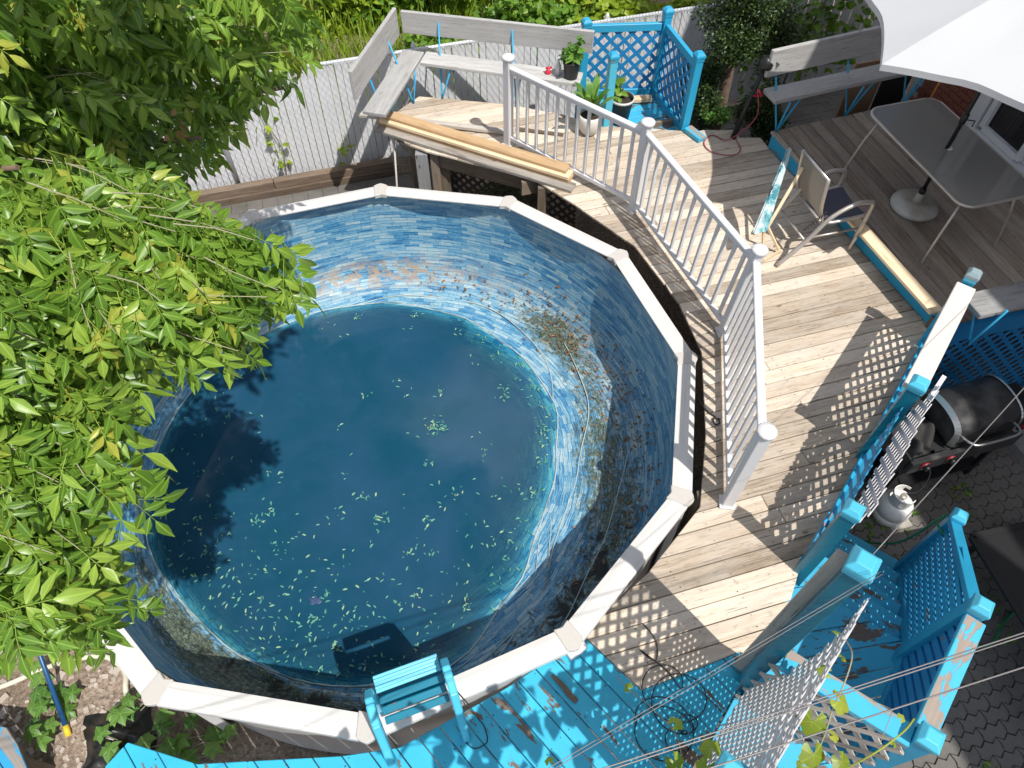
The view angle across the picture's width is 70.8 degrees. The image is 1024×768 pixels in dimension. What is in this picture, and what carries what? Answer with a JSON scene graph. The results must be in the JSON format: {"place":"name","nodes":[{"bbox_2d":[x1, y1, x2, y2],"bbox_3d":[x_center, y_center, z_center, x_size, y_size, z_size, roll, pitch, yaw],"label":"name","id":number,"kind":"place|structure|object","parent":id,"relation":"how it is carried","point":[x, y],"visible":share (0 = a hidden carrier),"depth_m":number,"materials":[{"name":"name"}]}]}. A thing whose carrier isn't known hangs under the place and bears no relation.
{"place":"outdoors","nodes":[
{"label":"outdoors","id":0,"kind":"place"},
{"bbox_2d":[0,726,54,767],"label":"weathered steps","id":1,"kind":"structure","parent":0,"point":[12,753],"depth_m":5.24,"materials":[{"name":"blue paint"}]},
{"bbox_2d":[202,170,461,233],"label":"path","id":2,"kind":"structure","parent":0,"point":[240,210],"depth_m":9.65,"materials":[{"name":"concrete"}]},
{"bbox_2d":[393,138,397,186],"bbox_3d":[-1.421,-2.456,8.843,0.025,1.228,0.493,4,54,3],"label":"wooden stake","id":3,"kind":"object","parent":2,"relation":"on","point":[395,162],"visible":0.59,"depth_m":8.70,"materials":[{"name":"white wood"}]},
{"bbox_2d":[0,0,1023,767],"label":"ground","id":4,"kind":"structure","parent":0,"point":[246,744],"depth_m":6.01,"materials":[{"name":"soil"}]},
{"bbox_2d":[22,658,82,751],"bbox_3d":[-3.766,2.578,5.796,0.689,0.260,0.487,27,58,18],"label":"creeper plant","id":5,"kind":"object","parent":4,"relation":"on","point":[40,695],"visible":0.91,"depth_m":5.82,"materials":[{"name":"green plant"}]},
{"bbox_2d":[38,655,71,736],"bbox_3d":[-3.798,2.244,5.820,0.047,0.628,1.127,-22,57,-15],"label":"pool pole","id":6,"kind":"object","parent":4,"relation":"on","point":[62,717],"visible":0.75,"depth_m":5.78,"materials":[{"name":"blue metal"}]},
{"bbox_2d":[0,654,128,695],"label":"pool hose","id":7,"kind":"object","parent":4,"relation":"on","point":[56,664],"visible":0.45,"depth_m":6.00,"materials":[{"name":"white plastic"}]},
{"bbox_2d":[0,651,159,767],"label":"rubble","id":8,"kind":"object","parent":4,"relation":"on","point":[59,678],"visible":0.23,"depth_m":5.91,"materials":[{"name":"stone"}]},
{"bbox_2d":[82,705,155,767],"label":"plastic bag","id":9,"kind":"object","parent":4,"relation":"on","point":[131,732],"visible":0.57,"depth_m":5.72,"materials":[{"name":"black plastic"}]},
{"bbox_2d":[93,692,152,763],"bbox_3d":[-3.045,2.617,5.721,0.378,0.315,0.711,0,54,0],"label":"creeper plant","id":10,"kind":"object","parent":4,"relation":"on","point":[127,708],"visible":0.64,"depth_m":5.59,"materials":[{"name":"green plant"}]},
{"bbox_2d":[0,0,332,680],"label":"box elder tree","id":11,"kind":"object","parent":4,"relation":"on","point":[121,274],"visible":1,"depth_m":2.27,"materials":[{"name":"green plant"}]},
{"bbox_2d":[158,108,188,140],"bbox_3d":[-1.482,-1.111,3.146,0.108,0.155,0.118,-24,58,-16],"label":"dry leaf cluster","id":12,"kind":"object","parent":11,"relation":"hanging from","point":[179,134],"visible":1,"depth_m":3.15,"materials":[{"name":"brown plant"}]},
{"bbox_2d":[134,708,237,764],"bbox_3d":[-2.590,2.776,5.599,0.977,0.329,0.473,0,54,0],"label":"creeper plant","id":13,"kind":"object","parent":4,"relation":"on","point":[216,737],"visible":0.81,"depth_m":5.56,"materials":[{"name":"green plant"}]},
{"bbox_2d":[184,59,213,87],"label":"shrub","id":14,"kind":"object","parent":4,"relation":"on","point":[197,71],"depth_m":10.26,"materials":[{"name":"green plant"}]},
{"bbox_2d":[192,157,394,208],"bbox_3d":[-4.177,-2.395,9.453,5.300,0.220,0.140,-13,55,-9],"label":"timber edging","id":15,"kind":"object","parent":4,"relation":"on","point":[300,182],"visible":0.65,"depth_m":9.63,"materials":[{"name":"brown wood"}]},
{"bbox_2d":[288,0,388,38],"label":"shrub","id":16,"kind":"object","parent":4,"relation":"on","point":[340,8],"visible":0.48,"depth_m":11.79,"materials":[{"name":"green plant"}]},
{"bbox_2d":[31,0,664,149],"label":"weeds","id":17,"kind":"object","parent":4,"relation":"on","point":[369,35],"visible":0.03,"depth_m":11.46,"materials":[{"name":"green plant"}]},
{"bbox_2d":[67,183,697,759],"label":"above ground pool","id":18,"kind":"structure","parent":4,"relation":"on","point":[397,247],"depth_m":6.94,"materials":[{"name":"white plastic"}]},
{"bbox_2d":[153,307,542,676],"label":"pool water","id":19,"kind":"structure","parent":18,"relation":"in","point":[305,399],"depth_m":6.97,"materials":[{"name":"blue liquid"}]},
{"bbox_2d":[309,594,321,604],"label":"sunken maple leaf","id":20,"kind":"object","parent":19,"relation":"on","point":[315,599],"visible":1,"depth_m":6.31,"materials":[{"name":"plant"}]},
{"bbox_2d":[158,312,555,677],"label":"leaf litter","id":21,"kind":"object","parent":19,"relation":"on","point":[357,586],"visible":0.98,"depth_m":6.54,"materials":[{"name":"green plant"}]},
{"bbox_2d":[423,415,447,435],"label":"floating sprig","id":22,"kind":"object","parent":19,"relation":"on","point":[433,427],"visible":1,"depth_m":7.36,"materials":[{"name":"green plant"}]},
{"bbox_2d":[364,653,470,767],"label":"pool ladder","id":23,"kind":"object","parent":18,"relation":"attached to","point":[405,685],"visible":0.91,"depth_m":4.45,"materials":[{"name":"blue paint"}]},
{"bbox_2d":[353,265,661,642],"bbox_3d":[0.112,0.291,7.176,2.483,0.441,5.057,-15,55,-11],"label":"leaf debris","id":24,"kind":"object","parent":18,"relation":"on","point":[606,419],"visible":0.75,"depth_m":7.52,"materials":[{"name":"plant"}]},
{"bbox_2d":[337,0,486,31],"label":"shrub","id":25,"kind":"object","parent":4,"relation":"on","point":[406,4],"visible":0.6,"depth_m":11.88,"materials":[{"name":"green plant"}]},
{"bbox_2d":[105,640,739,767],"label":"blue deck","id":26,"kind":"structure","parent":4,"relation":"on","point":[592,671],"depth_m":4.69,"materials":[{"name":"paint"}]},
{"bbox_2d":[458,692,487,748],"bbox_3d":[-0.281,2.134,4.679,0.152,0.132,0.428,-16,56,-11],"label":"cord loop","id":27,"kind":"object","parent":26,"relation":"on","point":[479,720],"visible":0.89,"depth_m":4.66,"materials":[{"name":"black rubber"}]},
{"bbox_2d":[551,674,577,703],"bbox_3d":[0.349,2.037,4.819,0.044,0.039,0.235,-36,62,-23],"label":"rotten stick","id":28,"kind":"object","parent":26,"relation":"on","point":[570,695],"visible":1,"depth_m":4.80,"materials":[{"name":"brown wood"}]},
{"bbox_2d":[634,623,706,761],"bbox_3d":[1.065,2.055,4.802,0.466,0.022,0.859,8,54,6],"label":"coiled cable","id":29,"kind":"object","parent":26,"relation":"on","point":[689,715],"visible":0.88,"depth_m":4.74,"materials":[{"name":"black rubber"}]},
{"bbox_2d":[22,0,882,192],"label":"wooden fence","id":30,"kind":"object","parent":4,"relation":"on","point":[492,92],"visible":0.2,"depth_m":9.46,"materials":[{"name":"wood"}]},
{"bbox_2d":[256,104,355,174],"bbox_3d":[-2.641,-3.263,9.239,1.212,1.415,0.226,-14,55,-10],"label":"climbing vine","id":31,"kind":"object","parent":30,"relation":"attached to","point":[270,143],"visible":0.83,"depth_m":9.42,"materials":[{"name":"green plant"}]},
{"bbox_2d":[705,0,877,94],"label":"climbing vine","id":32,"kind":"object","parent":30,"relation":"attached to","point":[830,26],"visible":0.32,"depth_m":10.11,"materials":[{"name":"green plant"}]},
{"bbox_2d":[393,33,511,99],"bbox_3d":[-0.889,-4.773,10.915,2.056,1.309,1.558,0,54,0],"label":"shrub","id":33,"kind":"object","parent":4,"relation":"on","point":[421,40],"visible":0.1,"depth_m":10.67,"materials":[{"name":"green plant"}]},
{"bbox_2d":[473,182,550,201],"bbox_3d":[0.072,-2.646,9.343,1.174,0.808,0.800,0,54,0],"label":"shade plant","id":34,"kind":"object","parent":4,"relation":"on","point":[501,189],"visible":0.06,"depth_m":9.30,"materials":[{"name":"green plant"}]},
{"bbox_2d":[471,0,595,103],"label":"shrub","id":35,"kind":"object","parent":4,"relation":"on","point":[549,12],"visible":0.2,"depth_m":10.57,"materials":[{"name":"green plant"}]},
{"bbox_2d":[484,0,649,13],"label":"shrub","id":36,"kind":"object","parent":4,"relation":"on","point":[564,1],"visible":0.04,"depth_m":11.60,"materials":[{"name":"green plant"}]},
{"bbox_2d":[566,0,680,77],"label":"shrub","id":37,"kind":"object","parent":4,"relation":"on","point":[612,8],"visible":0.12,"depth_m":10.76,"materials":[{"name":"green plant"}]},
{"bbox_2d":[598,95,676,130],"bbox_3d":[1.474,-2.996,9.283,1.048,1.202,0.719,0,54,0],"label":"blue step","id":38,"kind":"object","parent":4,"relation":"on","point":[643,106],"visible":0.32,"depth_m":8.88,"materials":[{"name":"paint"}]},
{"bbox_2d":[601,77,634,126],"bbox_3d":[1.279,-3.385,8.571,0.400,0.522,0.374,32,60,21],"label":"plant bucket","id":39,"kind":"object","parent":38,"relation":"on","point":[623,103],"visible":0.66,"depth_m":8.51,"materials":[{"name":"plastic"}]},
{"bbox_2d":[395,96,925,689],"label":"wooden deck","id":40,"kind":"structure","parent":4,"relation":"on","point":[843,328],"depth_m":6.49,"materials":[{"name":"brown wood"}]},
{"bbox_2d":[354,111,513,134],"bbox_3d":[-0.920,-3.070,8.475,1.900,0.113,0.075,7,54,5],"label":"loose board","id":41,"kind":"object","parent":40,"relation":"on","point":[470,127],"visible":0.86,"depth_m":8.44,"materials":[{"name":"white wood"}]},
{"bbox_2d":[348,7,594,117],"bbox_3d":[-0.394,-3.380,8.198,2.412,0.942,1.456,9,55,7],"label":"corner bench","id":42,"kind":"object","parent":40,"relation":"on","point":[366,65],"visible":0.88,"depth_m":8.33,"materials":[{"name":"grey wood"}]},
{"bbox_2d":[545,66,551,74],"bbox_3d":[0.421,-3.635,8.335,0.082,0.081,0.078,0,54,0],"label":"red spray head","id":43,"kind":"object","parent":42,"relation":"on","point":[548,71],"visible":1,"depth_m":8.33},
{"bbox_2d":[555,56,560,76],"bbox_3d":[0.530,-3.644,8.255,0.060,0.220,0.058,0,54,0],"label":"glass bottle","id":44,"kind":"object","parent":42,"relation":"on","point":[558,69],"visible":1,"depth_m":8.25,"materials":[{"name":"glass"}]},
{"bbox_2d":[557,35,586,80],"bbox_3d":[0.669,-3.694,8.155,0.328,0.441,0.352,0,54,0],"label":"potted plant","id":45,"kind":"object","parent":42,"relation":"on","point":[572,56],"visible":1,"depth_m":8.09,"materials":[{"name":"green plant"}]},
{"bbox_2d":[374,111,575,192],"bbox_3d":[-0.441,-2.664,8.150,2.540,0.158,0.268,22,57,15],"label":"lumber stack","id":46,"kind":"object","parent":40,"relation":"on","point":[540,169],"visible":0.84,"depth_m":8.10,"materials":[{"name":"beige wood"}]},
{"bbox_2d":[451,171,575,227],"bbox_3d":[-0.025,-2.266,8.816,1.686,1.048,0.016,15,55,11],"label":"skirt lattice","id":47,"kind":"object","parent":40,"relation":"attached to","point":[525,201],"visible":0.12,"depth_m":8.76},
{"bbox_2d":[519,127,563,136],"bbox_3d":[0.325,-2.960,8.448,0.563,0.020,0.050,10,55,7],"label":"dark batten","id":48,"kind":"object","parent":40,"relation":"on","point":[540,131],"visible":0.74,"depth_m":8.43,"materials":[{"name":"wood"}]},
{"bbox_2d":[573,73,618,135],"bbox_3d":[0.925,-3.150,8.217,0.556,0.623,0.501,0,54,0],"label":"potted plant","id":49,"kind":"object","parent":40,"relation":"on","point":[590,94],"visible":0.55,"depth_m":8.15,"materials":[{"name":"green plant"}]},
{"bbox_2d":[501,53,777,510],"bbox_3d":[1.233,-1.361,6.632,1.042,1.094,5.045,-17,56,-12],"label":"white railing","id":50,"kind":"object","parent":40,"relation":"on","point":[765,434],"visible":0.95,"depth_m":6.51,"materials":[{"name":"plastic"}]},
{"bbox_2d":[574,6,705,142],"bbox_3d":[1.515,-3.267,8.654,1.021,1.938,1.522,-16,56,-12],"label":"blue corner railing","id":51,"kind":"object","parent":40,"relation":"on","point":[666,33],"visible":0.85,"depth_m":8.45,"materials":[{"name":"paint"}]},
{"bbox_2d":[697,398,720,424],"bbox_3d":[1.686,0.227,6.133,0.076,0.024,0.304,-18,56,-13],"label":"cable end","id":52,"kind":"object","parent":40,"relation":"on","point":[714,416],"visible":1,"depth_m":6.10,"materials":[{"name":"black rubber"}]},
{"bbox_2d":[704,89,758,155],"bbox_3d":[2.449,-2.927,8.018,0.493,0.676,0.339,18,56,13],"label":"extension cord","id":53,"kind":"object","parent":40,"relation":"on","point":[735,135],"visible":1,"depth_m":8.20,"materials":[{"name":"red rubber"}]},
{"bbox_2d":[730,55,779,139],"bbox_3d":[2.707,-3.158,7.978,0.270,1.026,0.221,38,63,24],"label":"string trimmer","id":54,"kind":"object","parent":40,"relation":"on","point":[765,64],"visible":0.91,"depth_m":7.83,"materials":[{"name":"black plastic"}]},
{"bbox_2d":[753,147,803,261],"bbox_3d":[2.614,-1.705,6.996,0.309,0.875,0.737,23,57,16],"label":"folded beach chair","id":55,"kind":"object","parent":40,"relation":"on","point":[764,222],"visible":1,"depth_m":6.93,"materials":[{"name":"teal fabric"}]},
{"bbox_2d":[752,149,874,266],"bbox_3d":[2.960,-1.746,7.016,0.874,0.933,0.586,-13,55,-9],"label":"sling chair","id":56,"kind":"object","parent":40,"relation":"on","point":[826,202],"visible":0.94,"depth_m":7.01,"materials":[{"name":"beige metal"}]},
{"bbox_2d":[660,0,713,61],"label":"shrub","id":57,"kind":"object","parent":4,"relation":"on","point":[682,3],"visible":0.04,"depth_m":10.98,"materials":[{"name":"green plant"}]},
{"bbox_2d":[698,103,735,129],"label":"sunlit shrub","id":58,"kind":"object","parent":4,"relation":"on","point":[721,115],"visible":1,"depth_m":8.42,"materials":[{"name":"green plant"}]},
{"bbox_2d":[674,0,807,149],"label":"cedar tree","id":59,"kind":"object","parent":4,"relation":"on","point":[751,30],"visible":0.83,"depth_m":8.23,"materials":[{"name":"green plant"}]},
{"bbox_2d":[707,545,881,767],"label":"privacy screen","id":60,"kind":"object","parent":4,"relation":"on","point":[839,572],"visible":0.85,"depth_m":3.74,"materials":[{"name":"teal paint"}]},
{"bbox_2d":[545,630,914,767],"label":"grape vine","id":61,"kind":"object","parent":60,"relation":"attached to","point":[806,756],"visible":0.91,"depth_m":3.18,"materials":[{"name":"green plant"}]},
{"bbox_2d":[873,388,1023,554],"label":"clothes line","id":62,"kind":"object","parent":60,"relation":"attached to","point":[946,473],"visible":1,"depth_m":3.50,"materials":[{"name":"grey metal"}]},
{"bbox_2d":[768,97,1023,389],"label":"platform","id":63,"kind":"structure","parent":4,"relation":"on","point":[890,242],"depth_m":7.20,"materials":[{"name":"brown wood"}]},
{"bbox_2d":[763,25,924,131],"bbox_3d":[3.765,-3.410,7.995,2.194,0.927,0.332,-16,56,-11],"label":"side bench","id":64,"kind":"object","parent":63,"relation":"on","point":[821,51],"visible":0.72,"depth_m":7.82,"materials":[{"name":"grey wood"}]},
{"bbox_2d":[890,187,938,221],"bbox_3d":[4.110,-1.877,7.284,0.470,0.260,0.470,0,54,0],"label":"umbrella base","id":65,"kind":"object","parent":63,"relation":"on","point":[919,205],"visible":1,"depth_m":7.26,"materials":[{"name":"grey plastic"}]},
{"bbox_2d":[865,0,1023,188],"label":"patio umbrella","id":66,"kind":"object","parent":65,"relation":"on","point":[979,44],"visible":1,"depth_m":5.48,"materials":[{"name":"white fabric"}]},
{"bbox_2d":[841,98,1023,263],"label":"patio table","id":67,"kind":"object","parent":63,"relation":"on","point":[970,168],"visible":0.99,"depth_m":6.76,"materials":[{"name":"grey glass"}]},
{"bbox_2d":[929,82,940,97],"bbox_3d":[4.849,-3.498,8.048,0.025,0.920,0.435,33,61,22],"label":"broom handle","id":68,"kind":"object","parent":63,"relation":"on","point":[935,89],"depth_m":8.15,"materials":[{"name":"brown wood"}]},
{"bbox_2d":[968,281,1023,345],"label":"front bench","id":69,"kind":"object","parent":63,"relation":"on","point":[1003,300],"visible":0.88,"depth_m":6.02,"materials":[{"name":"grey wood"}]},
{"bbox_2d":[549,571,882,767],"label":"overhead wire","id":70,"kind":"object","parent":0,"point":[712,671],"visible":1,"depth_m":2.87,"materials":[{"name":"grey metal"}]},
{"bbox_2d":[680,81,902,176],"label":"side path","id":71,"kind":"structure","parent":0,"point":[816,108],"depth_m":10.77,"materials":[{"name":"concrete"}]},
{"bbox_2d":[834,59,880,117],"bbox_3d":[4.220,-3.241,9.116,0.511,1.720,0.128,-13,55,-9],"label":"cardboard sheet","id":72,"kind":"object","parent":71,"relation":"on","point":[863,104],"visible":0.21,"depth_m":8.79,"materials":[{"name":"brown cardboard"}]},
{"bbox_2d":[869,76,911,109],"bbox_3d":[4.620,-3.226,9.204,0.472,1.560,0.128,-13,55,-9],"label":"dark board","id":73,"kind":"object","parent":71,"relation":"on","point":[890,91],"depth_m":8.78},
{"bbox_2d":[661,381,1023,767],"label":"patio","id":74,"kind":"structure","parent":0,"point":[983,722],"depth_m":6.28,"materials":[{"name":"grey stone"}]},
{"bbox_2d":[712,507,994,767],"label":"blue staircase","id":75,"kind":"structure","parent":74,"relation":"on","point":[927,603],"depth_m":4.80,"materials":[{"name":"paint"}]},
{"bbox_2d":[863,514,948,544],"bbox_3d":[3.256,1.247,6.206,0.166,1.213,0.754,-28,59,-19],"label":"garden hose","id":76,"kind":"object","parent":75,"relation":"attached to","point":[920,531],"visible":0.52,"depth_m":5.90,"materials":[{"name":"green rubber"}]},
{"bbox_2d":[760,267,982,609],"bbox_3d":[2.945,0.565,6.024,0.150,2.288,2.784,31,60,21],"label":"lattice fence","id":77,"kind":"object","parent":74,"relation":"on","point":[842,517],"visible":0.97,"depth_m":5.37,"materials":[{"name":"blue paint"}]},
{"bbox_2d":[851,375,945,528],"bbox_3d":[2.662,0.495,5.029,0.072,0.544,1.286,32,60,21],"label":"vinyl lattice panel","id":78,"kind":"object","parent":77,"relation":"attached to","point":[905,437],"visible":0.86,"depth_m":5.01,"materials":[{"name":"white plastic"}]},
{"bbox_2d":[872,485,915,526],"bbox_3d":[3.573,1.136,6.722,0.314,0.460,0.312,0,54,0],"label":"gas tank","id":79,"kind":"object","parent":74,"relation":"on","point":[894,507],"visible":0.95,"depth_m":6.63,"materials":[{"name":"white metal"}]},
{"bbox_2d":[884,519,912,534],"bbox_3d":[3.648,1.340,6.801,0.220,0.080,0.090,-13,55,-9],"label":"wooden block","id":80,"kind":"object","parent":74,"relation":"on","point":[906,524],"depth_m":6.77,"materials":[{"name":"beige wood"}]},
{"bbox_2d":[863,482,1016,767],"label":"paver weeds","id":81,"kind":"object","parent":74,"relation":"on","point":[914,513],"visible":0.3,"depth_m":6.82,"materials":[{"name":"green plant"}]},
{"bbox_2d":[867,374,1023,496],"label":"gas grill","id":82,"kind":"object","parent":74,"relation":"on","point":[962,416],"visible":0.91,"depth_m":6.40,"materials":[{"name":"black metal"}]},
{"bbox_2d":[893,398,934,457],"bbox_3d":[3.616,0.432,6.483,0.360,0.324,0.460,-13,55,-9],"label":"grill cover","id":83,"kind":"object","parent":82,"relation":"in","point":[925,433],"visible":0.45,"depth_m":6.44,"materials":[{"name":"grey fabric"}]},
{"bbox_2d":[977,611,1014,646],"bbox_3d":[4.375,2.049,6.320,1.161,0.029,0.357,-11,55,-8],"label":"garden hose","id":84,"kind":"object","parent":74,"relation":"on","point":[1008,617],"visible":0.45,"depth_m":6.25,"materials":[{"name":"green rubber"}]},
{"bbox_2d":[968,521,1023,626],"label":"black table","id":85,"kind":"object","parent":74,"relation":"on","point":[999,551],"visible":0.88,"depth_m":5.94,"materials":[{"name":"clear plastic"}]},
{"bbox_2d":[1007,429,1023,466],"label":"concrete slab","id":86,"kind":"structure","parent":74,"relation":"on","point":[1016,448],"depth_m":7.23,"materials":[{"name":"grey concrete"}]},
{"bbox_2d":[905,73,1023,337],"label":"brick house","id":87,"kind":"structure","parent":0,"point":[998,126],"depth_m":8.00,"materials":[{"name":"red brick"}]},
{"bbox_2d":[603,632,1023,767],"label":"overhead wire","id":88,"kind":"object","parent":87,"relation":"attached to","point":[812,701],"visible":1,"depth_m":2.38,"materials":[{"name":"metal"}]},
{"bbox_2d":[709,666,1023,767],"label":"overhead wire","id":89,"kind":"object","parent":87,"relation":"attached to","point":[814,734],"visible":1,"depth_m":2.35,"materials":[{"name":"metal"}]}
]}

